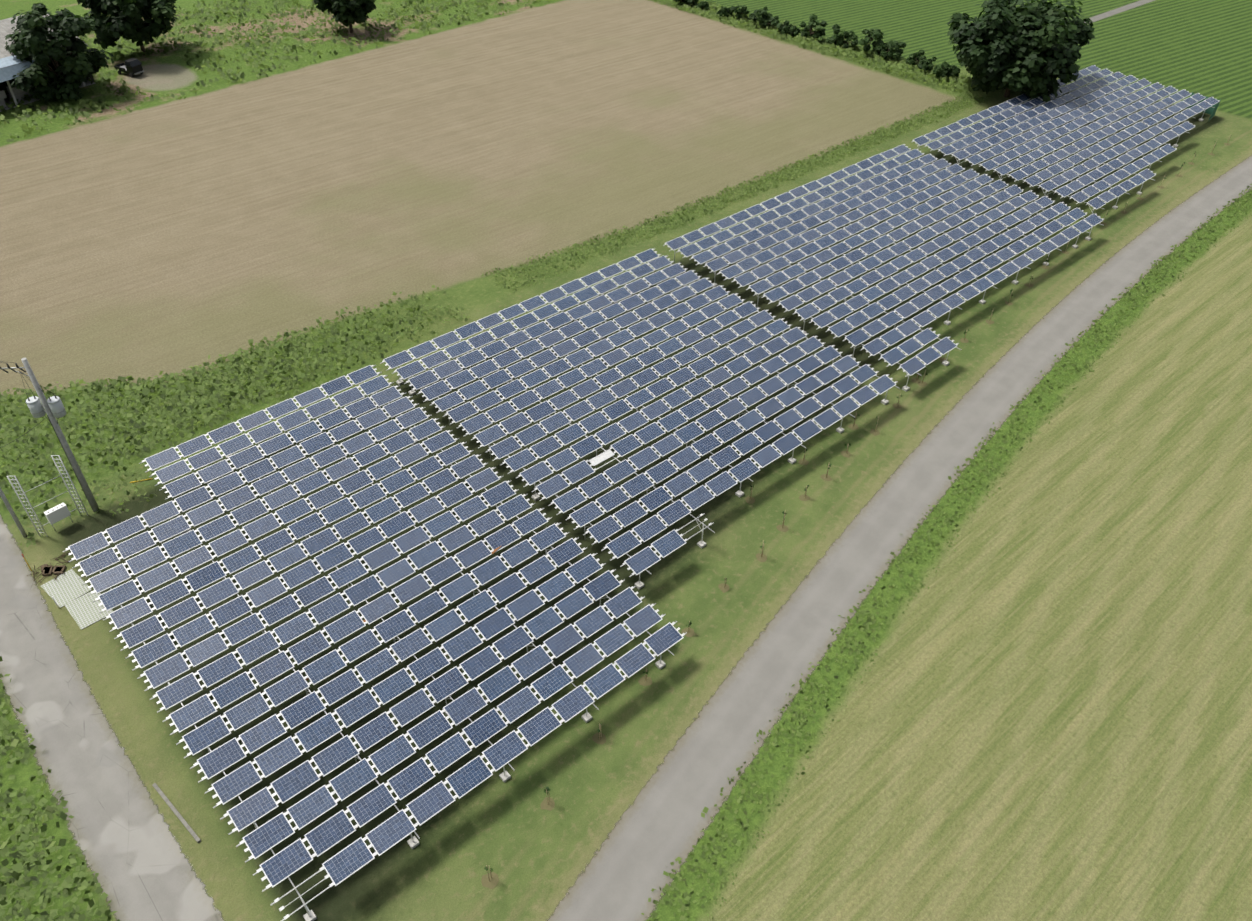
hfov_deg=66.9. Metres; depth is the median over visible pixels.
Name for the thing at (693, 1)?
hedge bush
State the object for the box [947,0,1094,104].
big broadleaf tree
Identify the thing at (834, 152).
field edge grass
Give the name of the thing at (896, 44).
hedge bush
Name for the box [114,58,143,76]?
car
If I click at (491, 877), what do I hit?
saplings with stakes
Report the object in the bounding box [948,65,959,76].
hedge bush
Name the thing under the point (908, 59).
hedge bush
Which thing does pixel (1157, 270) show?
road verge
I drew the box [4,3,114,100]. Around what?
tree
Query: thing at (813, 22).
hedge bush
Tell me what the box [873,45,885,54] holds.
hedge bush
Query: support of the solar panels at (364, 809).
on the pipe rack block at (505, 777)
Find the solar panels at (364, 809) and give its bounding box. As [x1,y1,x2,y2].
[68,365,683,887]
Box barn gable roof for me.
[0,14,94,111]
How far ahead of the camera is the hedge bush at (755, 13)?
144.50 m
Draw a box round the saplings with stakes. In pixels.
[481,135,1231,888]
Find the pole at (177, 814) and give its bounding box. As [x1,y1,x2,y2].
[153,783,200,842]
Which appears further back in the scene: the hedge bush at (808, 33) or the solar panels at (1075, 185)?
the hedge bush at (808, 33)
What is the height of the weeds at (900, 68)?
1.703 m
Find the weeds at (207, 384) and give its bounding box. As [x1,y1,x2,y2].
[0,285,469,551]
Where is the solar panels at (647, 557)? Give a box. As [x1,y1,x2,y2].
[383,249,895,574]
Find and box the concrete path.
[0,515,223,920]
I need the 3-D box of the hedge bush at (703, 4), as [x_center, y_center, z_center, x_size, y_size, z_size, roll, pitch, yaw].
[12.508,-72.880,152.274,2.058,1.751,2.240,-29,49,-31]
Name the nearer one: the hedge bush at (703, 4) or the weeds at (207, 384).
the weeds at (207, 384)
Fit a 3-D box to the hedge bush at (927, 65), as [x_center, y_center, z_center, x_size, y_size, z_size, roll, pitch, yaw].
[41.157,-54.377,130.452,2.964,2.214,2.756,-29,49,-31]
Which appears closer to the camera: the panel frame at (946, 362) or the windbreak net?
the panel frame at (946, 362)
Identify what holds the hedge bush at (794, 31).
on the ground at (1047, 714)
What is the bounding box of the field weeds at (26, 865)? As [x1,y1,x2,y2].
[0,656,119,920]
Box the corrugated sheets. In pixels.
[41,569,113,629]
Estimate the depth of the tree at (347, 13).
138.96 m
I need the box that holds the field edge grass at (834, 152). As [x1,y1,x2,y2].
[481,93,988,292]
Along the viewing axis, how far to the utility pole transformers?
57.05 m
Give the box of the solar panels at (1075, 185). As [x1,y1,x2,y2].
[913,65,1218,208]
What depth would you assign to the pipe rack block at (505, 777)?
52.91 m
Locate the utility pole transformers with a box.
[0,358,98,511]
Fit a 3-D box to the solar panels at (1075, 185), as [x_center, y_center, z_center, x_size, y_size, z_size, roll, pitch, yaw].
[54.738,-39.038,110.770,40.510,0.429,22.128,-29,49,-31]
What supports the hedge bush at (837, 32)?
on the ground at (1047, 714)
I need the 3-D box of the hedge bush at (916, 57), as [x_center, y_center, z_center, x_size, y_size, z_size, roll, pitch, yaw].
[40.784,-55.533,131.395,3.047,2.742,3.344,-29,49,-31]
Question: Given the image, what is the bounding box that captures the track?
[1084,0,1155,22]
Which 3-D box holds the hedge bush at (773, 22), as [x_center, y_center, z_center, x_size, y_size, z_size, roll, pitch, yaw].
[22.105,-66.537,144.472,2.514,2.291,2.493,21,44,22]
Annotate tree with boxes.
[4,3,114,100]
[76,0,177,54]
[313,0,376,32]
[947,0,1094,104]
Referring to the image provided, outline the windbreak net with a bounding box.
[1187,92,1220,121]
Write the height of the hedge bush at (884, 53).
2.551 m
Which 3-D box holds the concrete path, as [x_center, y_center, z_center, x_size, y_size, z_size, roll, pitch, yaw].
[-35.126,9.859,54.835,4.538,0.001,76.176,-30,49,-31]
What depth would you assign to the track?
155.61 m
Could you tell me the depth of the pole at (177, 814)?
46.18 m
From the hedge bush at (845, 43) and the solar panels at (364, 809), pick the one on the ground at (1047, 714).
the hedge bush at (845, 43)
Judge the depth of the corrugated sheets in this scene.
56.72 m
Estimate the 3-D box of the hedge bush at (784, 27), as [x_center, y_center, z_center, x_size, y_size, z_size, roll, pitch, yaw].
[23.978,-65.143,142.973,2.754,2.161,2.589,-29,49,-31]
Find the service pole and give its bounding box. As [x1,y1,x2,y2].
[0,488,27,537]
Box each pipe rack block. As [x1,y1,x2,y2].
[63,365,686,920]
[380,249,899,588]
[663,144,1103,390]
[912,65,1218,214]
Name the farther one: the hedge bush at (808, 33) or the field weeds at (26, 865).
the hedge bush at (808, 33)
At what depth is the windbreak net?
119.32 m
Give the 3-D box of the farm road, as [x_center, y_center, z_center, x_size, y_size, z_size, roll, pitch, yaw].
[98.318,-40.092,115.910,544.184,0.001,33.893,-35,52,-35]
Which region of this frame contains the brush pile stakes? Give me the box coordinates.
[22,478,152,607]
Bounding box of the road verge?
[641,184,1251,920]
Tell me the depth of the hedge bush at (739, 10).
147.60 m
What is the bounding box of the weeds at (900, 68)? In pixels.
[0,0,976,142]
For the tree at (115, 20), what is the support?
on the ground at (1047, 714)
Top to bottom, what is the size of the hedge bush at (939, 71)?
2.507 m
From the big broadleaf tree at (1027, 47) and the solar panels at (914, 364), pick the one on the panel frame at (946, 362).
the solar panels at (914, 364)
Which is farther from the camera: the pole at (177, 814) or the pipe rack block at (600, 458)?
the pipe rack block at (600, 458)
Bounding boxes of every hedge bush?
[685,0,698,4]
[696,1,708,9]
[716,7,728,16]
[729,5,749,18]
[749,9,772,23]
[758,6,772,25]
[763,15,779,28]
[777,20,792,33]
[786,26,800,36]
[799,14,827,41]
[801,27,813,38]
[829,24,854,43]
[835,31,858,47]
[858,28,883,51]
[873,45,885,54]
[879,42,901,59]
[881,40,906,59]
[906,54,915,64]
[909,49,931,64]
[917,56,936,70]
[932,61,953,78]
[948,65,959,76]
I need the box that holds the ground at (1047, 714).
[0,0,1251,920]
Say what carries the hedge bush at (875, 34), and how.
on the ground at (1047, 714)
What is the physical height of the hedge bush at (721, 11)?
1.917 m
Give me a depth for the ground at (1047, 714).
67.89 m
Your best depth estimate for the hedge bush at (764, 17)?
145.17 m
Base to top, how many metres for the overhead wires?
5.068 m
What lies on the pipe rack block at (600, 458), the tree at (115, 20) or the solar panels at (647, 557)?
the solar panels at (647, 557)
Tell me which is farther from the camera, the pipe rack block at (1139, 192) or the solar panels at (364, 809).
the pipe rack block at (1139, 192)
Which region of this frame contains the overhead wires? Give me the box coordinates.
[0,361,47,447]
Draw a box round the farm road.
[547,155,1251,920]
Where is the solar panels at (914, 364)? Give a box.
[666,144,1102,375]

